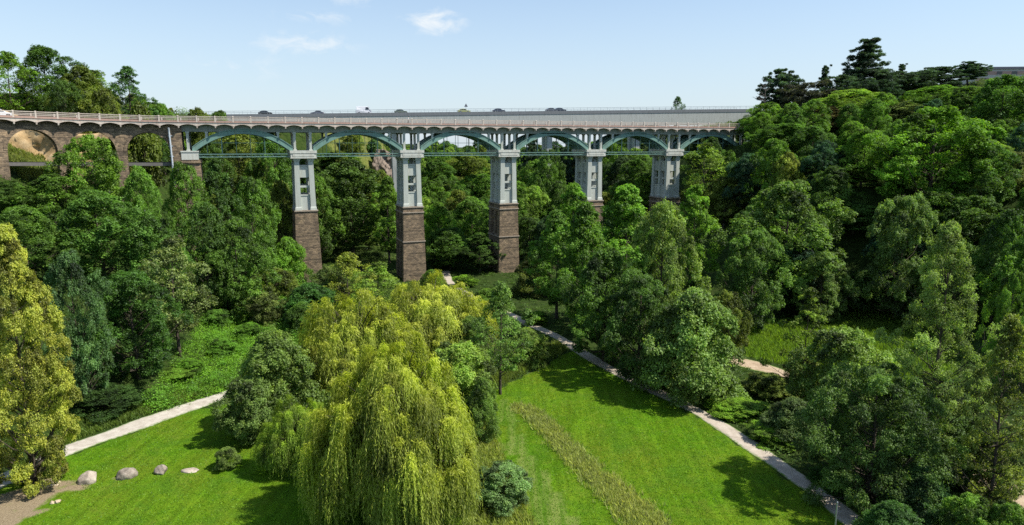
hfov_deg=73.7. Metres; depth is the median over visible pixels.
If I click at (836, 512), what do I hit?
metal pole
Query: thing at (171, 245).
broadleaf tree
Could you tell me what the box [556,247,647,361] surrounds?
broadleaf tree
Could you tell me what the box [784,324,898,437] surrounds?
broadleaf tree
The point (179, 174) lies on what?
broadleaf tree
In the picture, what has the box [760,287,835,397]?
broadleaf tree
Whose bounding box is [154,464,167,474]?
boulder
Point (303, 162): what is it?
broadleaf tree
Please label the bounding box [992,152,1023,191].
broadleaf tree
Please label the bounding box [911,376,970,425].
shrub
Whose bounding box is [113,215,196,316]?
broadleaf tree
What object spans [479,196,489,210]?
broadleaf tree
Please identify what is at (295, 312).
shrub
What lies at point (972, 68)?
pine tree
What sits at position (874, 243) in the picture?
broadleaf tree
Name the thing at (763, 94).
dead tree
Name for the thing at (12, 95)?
shrub
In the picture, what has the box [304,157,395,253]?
broadleaf tree
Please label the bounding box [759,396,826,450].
shrub
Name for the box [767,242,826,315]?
broadleaf tree
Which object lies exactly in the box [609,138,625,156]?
broadleaf tree
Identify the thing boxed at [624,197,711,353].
broadleaf tree
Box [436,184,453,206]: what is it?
broadleaf tree
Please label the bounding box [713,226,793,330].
broadleaf tree
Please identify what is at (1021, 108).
broadleaf tree
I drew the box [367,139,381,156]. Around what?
shrub
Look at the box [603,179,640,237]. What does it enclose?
broadleaf tree
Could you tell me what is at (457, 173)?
broadleaf tree
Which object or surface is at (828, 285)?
broadleaf tree
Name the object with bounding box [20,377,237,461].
verge grass
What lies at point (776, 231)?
broadleaf tree
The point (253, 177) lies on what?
broadleaf tree
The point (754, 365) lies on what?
dirt track
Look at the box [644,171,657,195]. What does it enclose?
broadleaf tree
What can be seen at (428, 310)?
willow tree
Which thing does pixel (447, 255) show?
broadleaf tree
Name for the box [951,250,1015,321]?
broadleaf tree
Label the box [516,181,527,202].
broadleaf tree
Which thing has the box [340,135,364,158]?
broadleaf tree
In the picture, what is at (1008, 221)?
broadleaf tree
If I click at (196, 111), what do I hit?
broadleaf tree
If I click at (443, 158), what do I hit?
broadleaf tree
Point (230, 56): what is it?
sky
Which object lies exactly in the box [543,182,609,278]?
broadleaf tree
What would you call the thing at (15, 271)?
broadleaf tree
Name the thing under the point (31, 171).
bank grass
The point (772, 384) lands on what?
shrub
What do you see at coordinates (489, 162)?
broadleaf tree
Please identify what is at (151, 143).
broadleaf tree
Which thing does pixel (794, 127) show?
broadleaf tree
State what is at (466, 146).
broadleaf tree
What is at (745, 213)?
broadleaf tree
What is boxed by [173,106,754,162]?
wood
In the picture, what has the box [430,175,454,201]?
broadleaf tree
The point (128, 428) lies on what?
gravel path
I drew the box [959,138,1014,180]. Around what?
broadleaf tree
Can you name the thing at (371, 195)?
broadleaf tree
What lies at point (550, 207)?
broadleaf tree
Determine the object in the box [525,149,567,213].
broadleaf tree
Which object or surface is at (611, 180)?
broadleaf tree
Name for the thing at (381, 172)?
broadleaf tree
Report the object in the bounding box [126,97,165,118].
broadleaf tree
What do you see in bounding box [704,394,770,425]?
shrub
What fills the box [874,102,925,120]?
broadleaf tree
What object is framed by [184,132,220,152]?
broadleaf tree
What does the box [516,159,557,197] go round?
broadleaf tree
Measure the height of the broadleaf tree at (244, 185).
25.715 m
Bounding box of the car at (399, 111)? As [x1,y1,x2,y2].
[394,110,406,112]
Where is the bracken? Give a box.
[142,295,306,412]
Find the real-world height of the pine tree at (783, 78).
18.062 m
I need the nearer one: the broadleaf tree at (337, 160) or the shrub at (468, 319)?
the shrub at (468, 319)
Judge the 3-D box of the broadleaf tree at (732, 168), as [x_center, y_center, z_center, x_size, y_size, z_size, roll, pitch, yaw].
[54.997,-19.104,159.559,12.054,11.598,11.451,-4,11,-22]
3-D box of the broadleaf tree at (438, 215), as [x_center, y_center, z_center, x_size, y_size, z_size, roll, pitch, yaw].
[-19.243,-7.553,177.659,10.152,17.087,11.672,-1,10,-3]
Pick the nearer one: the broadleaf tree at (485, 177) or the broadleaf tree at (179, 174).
the broadleaf tree at (179, 174)
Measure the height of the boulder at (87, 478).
1.038 m
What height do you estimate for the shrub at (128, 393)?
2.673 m
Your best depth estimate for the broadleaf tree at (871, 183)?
136.78 m
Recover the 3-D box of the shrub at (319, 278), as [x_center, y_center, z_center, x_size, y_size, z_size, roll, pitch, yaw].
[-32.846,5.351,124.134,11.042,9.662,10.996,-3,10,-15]
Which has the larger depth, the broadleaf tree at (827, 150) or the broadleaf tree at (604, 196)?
the broadleaf tree at (604, 196)
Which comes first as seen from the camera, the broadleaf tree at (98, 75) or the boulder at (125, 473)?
the boulder at (125, 473)
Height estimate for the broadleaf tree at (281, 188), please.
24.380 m
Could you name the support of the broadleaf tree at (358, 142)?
on the ground at (18, 505)
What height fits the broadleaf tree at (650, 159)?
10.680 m
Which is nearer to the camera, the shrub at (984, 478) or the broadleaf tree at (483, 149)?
the shrub at (984, 478)
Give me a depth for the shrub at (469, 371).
73.50 m
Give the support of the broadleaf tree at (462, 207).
on the ground at (18, 505)
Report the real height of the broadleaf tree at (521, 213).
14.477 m
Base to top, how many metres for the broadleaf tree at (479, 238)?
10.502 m
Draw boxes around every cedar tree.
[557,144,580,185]
[776,79,837,114]
[818,74,866,105]
[830,79,905,103]
[876,69,946,95]
[916,66,969,88]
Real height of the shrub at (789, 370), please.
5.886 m
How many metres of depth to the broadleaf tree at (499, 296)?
80.52 m
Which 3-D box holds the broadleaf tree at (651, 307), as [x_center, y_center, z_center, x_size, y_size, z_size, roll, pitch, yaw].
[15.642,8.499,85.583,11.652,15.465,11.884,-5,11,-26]
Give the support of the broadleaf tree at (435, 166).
on the ground at (18, 505)
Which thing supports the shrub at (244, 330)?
on the ground at (18, 505)
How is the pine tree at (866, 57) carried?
on the ground at (18, 505)
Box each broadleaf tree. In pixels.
[0,50,50,113]
[0,180,40,213]
[0,204,77,269]
[0,223,82,497]
[1,44,103,116]
[8,173,99,245]
[35,248,116,409]
[39,79,90,133]
[43,65,121,132]
[43,133,148,253]
[45,189,178,288]
[71,88,135,168]
[77,268,193,378]
[80,69,128,113]
[107,66,167,156]
[111,90,124,113]
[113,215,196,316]
[123,164,175,263]
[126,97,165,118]
[128,100,167,187]
[136,235,218,356]
[137,134,167,176]
[148,103,186,175]
[159,160,210,276]
[176,201,233,309]
[184,106,214,151]
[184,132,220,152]
[187,217,282,320]
[188,158,249,282]
[200,139,236,206]
[203,178,215,206]
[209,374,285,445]
[210,110,234,158]
[216,134,273,200]
[226,327,330,440]
[227,175,281,280]
[237,160,265,182]
[237,207,277,238]
[241,139,302,242]
[242,135,263,161]
[246,190,285,231]
[263,179,292,267]
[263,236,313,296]
[275,159,291,182]
[300,159,316,181]
[302,176,346,258]
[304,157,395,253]
[313,151,362,167]
[322,150,347,178]
[324,167,341,192]
[324,213,349,247]
[324,251,378,303]
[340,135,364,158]
[346,200,371,233]
[349,261,405,304]
[353,135,364,150]
[353,170,383,184]
[358,214,380,249]
[360,188,382,211]
[367,175,396,262]
[376,170,388,184]
[381,217,394,240]
[405,145,425,167]
[421,160,459,194]
[421,180,453,219]
[422,197,429,223]
[424,146,434,175]
[424,202,456,255]
[425,141,439,149]
[425,209,456,242]
[425,227,483,269]
[429,197,454,222]
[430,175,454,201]
[431,150,450,160]
[433,169,457,188]
[435,153,449,162]
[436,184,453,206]
[437,143,450,150]
[438,141,453,149]
[441,147,454,159]
[442,153,490,184]
[443,190,477,218]
[444,184,476,209]
[449,211,472,239]
[452,196,488,248]
[453,148,480,167]
[456,166,469,192]
[456,232,505,272]
[457,173,482,197]
[458,217,481,235]
[461,145,474,151]
[465,173,489,213]
[469,281,536,394]
[472,141,478,150]
[473,171,484,191]
[476,145,486,157]
[476,159,490,171]
[476,189,489,211]
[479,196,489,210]
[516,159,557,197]
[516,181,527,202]
[517,185,550,238]
[518,205,530,238]
[518,216,543,260]
[523,209,581,318]
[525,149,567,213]
[531,202,567,236]
[532,215,566,261]
[539,179,571,223]
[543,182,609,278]
[549,201,618,333]
[552,141,562,150]
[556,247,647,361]
[587,183,671,321]
[596,143,625,185]
[596,268,678,390]
[602,156,639,190]
[602,192,620,234]
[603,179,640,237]
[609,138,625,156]
[616,155,651,197]
[624,148,646,174]
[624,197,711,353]
[628,171,651,209]
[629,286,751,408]
[632,154,651,175]
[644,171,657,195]
[666,184,728,289]
[670,96,686,125]
[679,142,729,217]
[680,136,717,168]
[696,136,725,180]
[700,176,751,228]
[707,179,857,312]
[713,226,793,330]
[714,150,735,182]
[718,152,776,208]
[725,157,763,196]
[731,204,782,246]
[732,119,751,142]
[735,102,783,139]
[740,122,818,158]
[742,137,801,214]
[743,112,772,145]
[747,218,799,272]
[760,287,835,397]
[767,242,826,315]
[769,151,808,219]
[773,102,807,130]
[776,109,804,153]
[783,270,849,312]
[787,124,836,178]
[790,250,860,324]
[790,360,971,524]
[797,98,831,136]
[797,140,843,197]
[798,153,876,182]
[805,105,841,131]
[807,165,872,226]
[809,202,885,235]
[819,89,899,117]
[830,101,852,129]
[834,103,867,135]
[835,120,869,157]
[835,128,896,186]
[839,131,906,161]
[841,269,920,312]
[843,98,892,144]
[847,190,948,319]
[848,169,925,188]
[861,105,1007,199]
[861,216,927,281]
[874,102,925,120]
[874,220,1006,452]
[875,92,897,121]
[880,118,915,158]
[882,125,941,189]
[890,256,960,318]
[898,84,970,109]
[902,191,980,257]
[911,98,950,126]
[919,195,1021,258]
[921,233,984,287]
[929,116,992,178]
[937,313,1023,513]
[942,86,985,116]
[942,142,1021,213]
[944,88,973,115]
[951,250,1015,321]
[952,74,1023,143]
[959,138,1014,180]
[970,208,1023,310]
[975,269,1023,384]
[979,228,1023,312]
[985,119,1023,155]
[990,88,1023,137]
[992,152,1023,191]
[1005,123,1023,170]
[1015,188,1023,212]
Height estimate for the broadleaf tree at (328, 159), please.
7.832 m
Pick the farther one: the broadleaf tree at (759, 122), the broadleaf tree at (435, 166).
the broadleaf tree at (435, 166)
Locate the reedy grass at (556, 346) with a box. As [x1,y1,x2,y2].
[490,340,570,386]
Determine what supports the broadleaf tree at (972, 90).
on the ground at (18, 505)
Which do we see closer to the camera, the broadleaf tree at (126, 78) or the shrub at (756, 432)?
the shrub at (756, 432)
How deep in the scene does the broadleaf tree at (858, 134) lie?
139.06 m
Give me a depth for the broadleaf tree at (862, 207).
129.13 m
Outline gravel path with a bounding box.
[0,359,338,488]
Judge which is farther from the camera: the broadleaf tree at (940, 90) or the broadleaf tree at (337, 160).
the broadleaf tree at (337, 160)
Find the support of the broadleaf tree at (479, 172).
on the ground at (18, 505)
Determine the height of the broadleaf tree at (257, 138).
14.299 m
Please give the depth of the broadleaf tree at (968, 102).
165.33 m
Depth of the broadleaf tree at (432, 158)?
346.31 m
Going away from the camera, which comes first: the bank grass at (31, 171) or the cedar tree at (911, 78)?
the bank grass at (31, 171)
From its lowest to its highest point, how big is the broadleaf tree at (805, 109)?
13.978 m
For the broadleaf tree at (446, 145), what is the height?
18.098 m
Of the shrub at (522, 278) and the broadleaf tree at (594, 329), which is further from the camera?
the shrub at (522, 278)
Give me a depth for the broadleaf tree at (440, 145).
389.23 m
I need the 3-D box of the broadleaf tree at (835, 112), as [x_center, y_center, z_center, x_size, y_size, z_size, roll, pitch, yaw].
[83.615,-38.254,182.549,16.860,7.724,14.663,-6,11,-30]
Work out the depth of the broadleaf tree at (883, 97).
175.67 m
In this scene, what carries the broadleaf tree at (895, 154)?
on the ground at (18, 505)
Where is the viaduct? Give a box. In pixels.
[0,110,749,281]
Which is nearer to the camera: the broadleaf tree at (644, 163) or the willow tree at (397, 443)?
the willow tree at (397, 443)
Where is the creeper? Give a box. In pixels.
[139,291,303,412]
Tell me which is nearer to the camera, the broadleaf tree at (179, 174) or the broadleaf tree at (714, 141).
the broadleaf tree at (179, 174)
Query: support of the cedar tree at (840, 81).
on the ground at (18, 505)
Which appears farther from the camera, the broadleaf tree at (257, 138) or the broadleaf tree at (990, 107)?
the broadleaf tree at (257, 138)
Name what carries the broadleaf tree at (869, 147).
on the ground at (18, 505)
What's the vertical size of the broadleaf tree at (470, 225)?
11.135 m
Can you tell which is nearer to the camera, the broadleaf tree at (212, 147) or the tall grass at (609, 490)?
the tall grass at (609, 490)
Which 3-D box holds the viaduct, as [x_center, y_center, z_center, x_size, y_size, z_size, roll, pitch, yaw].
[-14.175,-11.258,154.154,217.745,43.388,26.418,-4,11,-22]
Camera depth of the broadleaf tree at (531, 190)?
196.04 m
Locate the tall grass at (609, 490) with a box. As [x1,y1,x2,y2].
[509,399,674,524]
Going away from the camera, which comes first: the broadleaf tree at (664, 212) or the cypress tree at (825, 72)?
the broadleaf tree at (664, 212)
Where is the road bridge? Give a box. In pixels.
[178,106,751,191]
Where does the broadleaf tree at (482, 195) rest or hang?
on the ground at (18, 505)
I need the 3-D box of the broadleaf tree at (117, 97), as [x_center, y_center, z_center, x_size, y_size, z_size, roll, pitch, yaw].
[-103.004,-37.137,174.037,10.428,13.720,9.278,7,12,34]
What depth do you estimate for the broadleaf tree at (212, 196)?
168.49 m
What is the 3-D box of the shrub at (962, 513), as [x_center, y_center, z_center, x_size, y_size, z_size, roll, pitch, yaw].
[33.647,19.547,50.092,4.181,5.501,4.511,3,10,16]
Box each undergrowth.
[0,92,1023,524]
[29,74,1023,259]
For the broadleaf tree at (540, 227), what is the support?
on the ground at (18, 505)
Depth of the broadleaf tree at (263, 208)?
180.87 m
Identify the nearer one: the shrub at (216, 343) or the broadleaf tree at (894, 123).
the shrub at (216, 343)
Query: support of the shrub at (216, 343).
on the ground at (18, 505)
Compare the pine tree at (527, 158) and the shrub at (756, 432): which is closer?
the shrub at (756, 432)
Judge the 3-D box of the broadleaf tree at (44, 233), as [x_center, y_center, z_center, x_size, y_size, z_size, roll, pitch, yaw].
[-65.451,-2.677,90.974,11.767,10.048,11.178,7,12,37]
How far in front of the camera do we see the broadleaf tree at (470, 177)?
246.27 m
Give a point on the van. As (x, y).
(360, 109)
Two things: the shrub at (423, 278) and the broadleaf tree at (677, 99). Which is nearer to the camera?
the shrub at (423, 278)
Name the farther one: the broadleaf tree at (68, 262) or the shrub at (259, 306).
the shrub at (259, 306)
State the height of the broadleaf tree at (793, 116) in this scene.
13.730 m
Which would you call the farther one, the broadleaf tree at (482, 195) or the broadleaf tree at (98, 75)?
the broadleaf tree at (482, 195)
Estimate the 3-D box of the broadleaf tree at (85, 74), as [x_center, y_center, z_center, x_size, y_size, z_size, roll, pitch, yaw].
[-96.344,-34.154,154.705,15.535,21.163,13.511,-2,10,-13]
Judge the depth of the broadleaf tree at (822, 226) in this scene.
119.36 m
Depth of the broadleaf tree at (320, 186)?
170.97 m
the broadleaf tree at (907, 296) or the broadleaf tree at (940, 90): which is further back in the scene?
the broadleaf tree at (940, 90)
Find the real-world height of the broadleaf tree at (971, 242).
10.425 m
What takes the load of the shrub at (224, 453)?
on the ground at (18, 505)
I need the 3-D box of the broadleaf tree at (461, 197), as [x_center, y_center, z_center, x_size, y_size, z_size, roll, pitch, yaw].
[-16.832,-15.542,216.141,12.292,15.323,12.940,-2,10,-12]
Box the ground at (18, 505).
[0,77,1023,524]
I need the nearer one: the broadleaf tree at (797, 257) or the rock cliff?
the broadleaf tree at (797, 257)
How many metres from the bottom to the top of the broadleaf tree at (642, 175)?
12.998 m
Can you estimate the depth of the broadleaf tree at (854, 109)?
171.57 m
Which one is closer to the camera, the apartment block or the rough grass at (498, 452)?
the rough grass at (498, 452)
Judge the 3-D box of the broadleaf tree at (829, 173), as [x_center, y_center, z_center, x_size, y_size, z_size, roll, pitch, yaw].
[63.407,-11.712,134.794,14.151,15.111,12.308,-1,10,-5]
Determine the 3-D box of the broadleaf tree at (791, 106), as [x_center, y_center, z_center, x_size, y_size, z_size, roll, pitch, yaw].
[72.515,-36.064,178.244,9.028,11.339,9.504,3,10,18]
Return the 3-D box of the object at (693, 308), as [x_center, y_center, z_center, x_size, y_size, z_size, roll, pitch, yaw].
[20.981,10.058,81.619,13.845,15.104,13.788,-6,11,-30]
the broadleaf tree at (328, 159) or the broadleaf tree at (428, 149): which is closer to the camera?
the broadleaf tree at (328, 159)
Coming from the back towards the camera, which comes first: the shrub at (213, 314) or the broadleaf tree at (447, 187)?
the broadleaf tree at (447, 187)
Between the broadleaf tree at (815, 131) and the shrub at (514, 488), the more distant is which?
the broadleaf tree at (815, 131)
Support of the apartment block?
on the ground at (18, 505)
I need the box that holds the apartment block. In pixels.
[960,67,1023,83]
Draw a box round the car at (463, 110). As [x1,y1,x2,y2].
[457,108,469,111]
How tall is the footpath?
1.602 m
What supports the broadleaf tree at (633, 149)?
on the ground at (18, 505)
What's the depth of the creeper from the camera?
89.99 m
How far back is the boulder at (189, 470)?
63.32 m
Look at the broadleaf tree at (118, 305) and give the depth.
81.17 m
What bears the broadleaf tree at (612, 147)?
on the ground at (18, 505)
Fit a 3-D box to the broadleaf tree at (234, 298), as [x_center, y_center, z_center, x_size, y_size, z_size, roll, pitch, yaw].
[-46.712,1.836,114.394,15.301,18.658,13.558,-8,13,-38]
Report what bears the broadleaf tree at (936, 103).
on the ground at (18, 505)
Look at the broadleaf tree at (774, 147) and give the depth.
147.28 m
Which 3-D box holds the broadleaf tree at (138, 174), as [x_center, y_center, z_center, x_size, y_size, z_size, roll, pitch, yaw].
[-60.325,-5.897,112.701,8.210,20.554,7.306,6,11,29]
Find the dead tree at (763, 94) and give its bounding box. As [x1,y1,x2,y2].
[753,80,772,126]
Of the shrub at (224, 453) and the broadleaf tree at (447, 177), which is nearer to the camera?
the shrub at (224, 453)
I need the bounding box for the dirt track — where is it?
[714,356,1023,508]
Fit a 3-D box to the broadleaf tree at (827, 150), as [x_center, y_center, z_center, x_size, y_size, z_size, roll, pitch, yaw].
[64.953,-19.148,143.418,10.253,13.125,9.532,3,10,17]
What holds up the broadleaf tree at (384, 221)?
on the ground at (18, 505)
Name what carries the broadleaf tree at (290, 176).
on the ground at (18, 505)
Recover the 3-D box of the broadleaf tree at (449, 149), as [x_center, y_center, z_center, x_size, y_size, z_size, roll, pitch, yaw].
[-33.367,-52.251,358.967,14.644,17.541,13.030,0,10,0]
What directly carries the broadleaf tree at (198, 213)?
on the ground at (18, 505)
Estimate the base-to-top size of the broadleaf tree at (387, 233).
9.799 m
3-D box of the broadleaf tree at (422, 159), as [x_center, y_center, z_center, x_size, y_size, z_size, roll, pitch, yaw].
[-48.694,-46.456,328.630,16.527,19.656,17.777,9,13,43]
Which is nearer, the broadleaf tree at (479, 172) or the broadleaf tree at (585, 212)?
the broadleaf tree at (585, 212)
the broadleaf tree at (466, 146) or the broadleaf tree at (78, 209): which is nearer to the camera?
the broadleaf tree at (78, 209)
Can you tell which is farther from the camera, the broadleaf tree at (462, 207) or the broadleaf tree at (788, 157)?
the broadleaf tree at (462, 207)
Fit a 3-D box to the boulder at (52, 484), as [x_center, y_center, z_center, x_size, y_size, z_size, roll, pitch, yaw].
[-41.290,19.634,60.853,1.824,0.616,1.287,-3,10,-17]
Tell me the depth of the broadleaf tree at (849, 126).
156.51 m
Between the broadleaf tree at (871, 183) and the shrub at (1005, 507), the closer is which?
the shrub at (1005, 507)
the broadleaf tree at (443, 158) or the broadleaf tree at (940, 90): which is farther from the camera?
the broadleaf tree at (443, 158)
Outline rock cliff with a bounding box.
[372,149,391,179]
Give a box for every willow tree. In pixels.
[249,393,328,479]
[293,332,484,524]
[296,288,431,410]
[387,269,499,364]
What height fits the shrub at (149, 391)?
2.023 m
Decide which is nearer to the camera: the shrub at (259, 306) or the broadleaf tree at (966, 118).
the shrub at (259, 306)
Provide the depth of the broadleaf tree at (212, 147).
173.81 m
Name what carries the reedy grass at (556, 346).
on the ground at (18, 505)
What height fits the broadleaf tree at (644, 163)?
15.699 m
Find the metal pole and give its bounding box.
[835,501,837,524]
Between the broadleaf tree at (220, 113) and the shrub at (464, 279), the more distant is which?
the broadleaf tree at (220, 113)
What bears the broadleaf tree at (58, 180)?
on the ground at (18, 505)
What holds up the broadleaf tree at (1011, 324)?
on the ground at (18, 505)
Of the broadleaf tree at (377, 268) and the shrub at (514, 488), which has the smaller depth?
the shrub at (514, 488)
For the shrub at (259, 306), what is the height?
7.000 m
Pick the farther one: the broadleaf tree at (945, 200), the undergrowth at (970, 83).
the undergrowth at (970, 83)
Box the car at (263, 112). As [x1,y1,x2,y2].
[258,110,272,113]
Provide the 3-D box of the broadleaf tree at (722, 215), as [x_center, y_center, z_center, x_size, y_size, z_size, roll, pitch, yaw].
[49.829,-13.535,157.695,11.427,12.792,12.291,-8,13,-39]
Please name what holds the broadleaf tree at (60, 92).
on the ground at (18, 505)
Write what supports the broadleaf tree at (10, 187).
on the ground at (18, 505)
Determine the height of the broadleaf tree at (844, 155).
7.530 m
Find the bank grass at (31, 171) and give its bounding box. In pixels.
[0,106,56,180]
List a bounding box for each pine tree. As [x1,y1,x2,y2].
[516,140,541,178]
[755,68,804,119]
[841,37,907,99]
[953,61,992,84]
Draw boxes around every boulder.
[39,478,59,488]
[77,471,96,484]
[116,468,137,479]
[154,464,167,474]
[181,467,198,472]
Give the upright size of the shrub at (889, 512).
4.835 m
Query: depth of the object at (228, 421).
67.95 m
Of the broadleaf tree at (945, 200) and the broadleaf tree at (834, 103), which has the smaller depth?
the broadleaf tree at (945, 200)
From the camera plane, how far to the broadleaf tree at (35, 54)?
152.18 m
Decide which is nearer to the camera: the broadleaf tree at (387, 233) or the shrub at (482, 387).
the shrub at (482, 387)
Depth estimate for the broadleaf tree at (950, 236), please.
57.96 m
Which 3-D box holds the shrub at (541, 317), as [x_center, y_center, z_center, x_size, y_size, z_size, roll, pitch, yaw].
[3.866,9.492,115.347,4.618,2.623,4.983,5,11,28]
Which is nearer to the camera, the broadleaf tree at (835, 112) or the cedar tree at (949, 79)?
the broadleaf tree at (835, 112)
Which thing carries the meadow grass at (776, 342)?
on the ground at (18, 505)
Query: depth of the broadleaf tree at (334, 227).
196.46 m
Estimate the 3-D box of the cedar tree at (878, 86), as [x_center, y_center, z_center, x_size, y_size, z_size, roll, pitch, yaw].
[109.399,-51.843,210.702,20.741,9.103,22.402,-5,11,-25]
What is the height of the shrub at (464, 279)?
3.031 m
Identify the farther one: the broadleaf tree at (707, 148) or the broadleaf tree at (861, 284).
the broadleaf tree at (707, 148)
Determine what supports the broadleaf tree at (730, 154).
on the ground at (18, 505)
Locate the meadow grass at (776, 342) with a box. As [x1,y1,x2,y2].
[743,303,960,384]
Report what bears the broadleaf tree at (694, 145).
on the ground at (18, 505)
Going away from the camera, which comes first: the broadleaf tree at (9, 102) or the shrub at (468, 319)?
the shrub at (468, 319)
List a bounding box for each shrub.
[0,93,36,99]
[61,382,146,421]
[135,388,167,406]
[158,364,200,381]
[173,358,208,379]
[200,309,232,326]
[204,337,237,357]
[211,446,242,470]
[233,322,267,339]
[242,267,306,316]
[243,290,287,328]
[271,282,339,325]
[272,346,322,407]
[282,301,318,335]
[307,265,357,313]
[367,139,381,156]
[419,269,443,288]
[426,339,497,418]
[451,315,495,361]
[452,274,478,287]
[465,376,501,443]
[474,288,506,313]
[476,460,534,516]
[503,326,550,369]
[507,253,553,297]
[522,310,548,325]
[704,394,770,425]
[709,289,753,360]
[740,372,799,399]
[745,420,800,451]
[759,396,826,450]
[781,354,825,391]
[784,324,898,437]
[804,461,854,495]
[849,499,924,524]
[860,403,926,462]
[877,462,956,524]
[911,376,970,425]
[914,413,987,488]
[938,492,998,524]
[958,430,1023,501]
[987,499,1023,524]
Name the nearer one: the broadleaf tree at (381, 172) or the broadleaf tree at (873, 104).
the broadleaf tree at (873, 104)
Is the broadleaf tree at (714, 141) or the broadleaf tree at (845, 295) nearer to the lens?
the broadleaf tree at (845, 295)
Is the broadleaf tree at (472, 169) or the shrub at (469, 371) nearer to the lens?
the shrub at (469, 371)
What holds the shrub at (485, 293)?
on the ground at (18, 505)
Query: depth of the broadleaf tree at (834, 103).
183.27 m
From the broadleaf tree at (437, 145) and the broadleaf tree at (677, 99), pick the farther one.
the broadleaf tree at (437, 145)
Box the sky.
[0,0,1023,146]
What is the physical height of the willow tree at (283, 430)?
7.557 m
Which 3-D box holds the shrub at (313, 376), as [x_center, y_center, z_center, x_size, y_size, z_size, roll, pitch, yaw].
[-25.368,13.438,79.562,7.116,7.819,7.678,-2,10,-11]
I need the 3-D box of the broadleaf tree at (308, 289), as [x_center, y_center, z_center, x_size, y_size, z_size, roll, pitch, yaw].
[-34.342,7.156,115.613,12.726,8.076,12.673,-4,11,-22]
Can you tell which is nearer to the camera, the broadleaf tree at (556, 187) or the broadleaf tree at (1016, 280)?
the broadleaf tree at (1016, 280)
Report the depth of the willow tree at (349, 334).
79.60 m
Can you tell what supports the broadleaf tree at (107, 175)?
on the ground at (18, 505)
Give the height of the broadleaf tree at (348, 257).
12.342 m
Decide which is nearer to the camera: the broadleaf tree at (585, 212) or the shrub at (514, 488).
the shrub at (514, 488)
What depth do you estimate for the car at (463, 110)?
233.71 m
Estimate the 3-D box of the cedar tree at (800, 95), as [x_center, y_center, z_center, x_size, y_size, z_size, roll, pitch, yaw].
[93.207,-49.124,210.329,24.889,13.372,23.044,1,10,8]
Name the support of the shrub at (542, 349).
on the ground at (18, 505)
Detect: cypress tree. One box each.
[818,64,831,91]
[898,63,907,72]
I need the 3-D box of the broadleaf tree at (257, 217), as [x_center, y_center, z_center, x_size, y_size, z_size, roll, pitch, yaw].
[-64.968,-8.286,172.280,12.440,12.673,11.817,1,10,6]
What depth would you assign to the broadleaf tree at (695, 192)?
126.85 m
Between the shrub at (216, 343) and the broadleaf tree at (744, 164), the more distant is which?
the broadleaf tree at (744, 164)
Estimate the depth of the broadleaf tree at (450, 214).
196.37 m
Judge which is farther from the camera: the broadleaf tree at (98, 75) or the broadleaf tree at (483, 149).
the broadleaf tree at (483, 149)
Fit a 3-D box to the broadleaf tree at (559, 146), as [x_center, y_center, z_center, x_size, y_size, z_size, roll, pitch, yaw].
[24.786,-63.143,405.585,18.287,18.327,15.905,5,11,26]
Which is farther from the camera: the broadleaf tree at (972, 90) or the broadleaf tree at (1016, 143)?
the broadleaf tree at (972, 90)
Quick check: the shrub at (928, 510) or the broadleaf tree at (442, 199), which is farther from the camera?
the broadleaf tree at (442, 199)
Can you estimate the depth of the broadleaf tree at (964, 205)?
114.44 m
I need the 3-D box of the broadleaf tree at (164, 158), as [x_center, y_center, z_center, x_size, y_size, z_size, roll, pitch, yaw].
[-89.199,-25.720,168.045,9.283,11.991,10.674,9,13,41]
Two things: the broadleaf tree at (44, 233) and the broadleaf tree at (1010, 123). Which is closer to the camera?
the broadleaf tree at (44, 233)
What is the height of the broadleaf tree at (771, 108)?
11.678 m
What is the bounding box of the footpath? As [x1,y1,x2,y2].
[442,271,866,524]
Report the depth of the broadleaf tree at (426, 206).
216.57 m
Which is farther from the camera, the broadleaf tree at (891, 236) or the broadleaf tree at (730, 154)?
the broadleaf tree at (730, 154)
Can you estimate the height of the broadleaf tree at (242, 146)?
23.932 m
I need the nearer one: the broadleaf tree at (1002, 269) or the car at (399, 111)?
the broadleaf tree at (1002, 269)
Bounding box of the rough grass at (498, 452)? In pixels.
[464,423,537,524]
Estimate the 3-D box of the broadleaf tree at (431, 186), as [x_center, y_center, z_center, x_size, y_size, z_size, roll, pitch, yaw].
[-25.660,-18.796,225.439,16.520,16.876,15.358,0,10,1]
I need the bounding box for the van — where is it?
[356,106,371,112]
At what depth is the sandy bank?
141.85 m
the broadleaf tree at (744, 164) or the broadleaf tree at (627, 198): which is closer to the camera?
the broadleaf tree at (627, 198)
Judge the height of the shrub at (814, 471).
1.946 m
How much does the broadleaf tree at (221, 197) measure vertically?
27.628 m
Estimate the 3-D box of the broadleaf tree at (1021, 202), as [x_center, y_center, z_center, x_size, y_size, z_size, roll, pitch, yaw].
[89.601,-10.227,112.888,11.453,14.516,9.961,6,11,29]
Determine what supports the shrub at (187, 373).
on the ground at (18, 505)
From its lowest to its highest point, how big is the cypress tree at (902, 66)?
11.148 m
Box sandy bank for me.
[5,111,112,185]

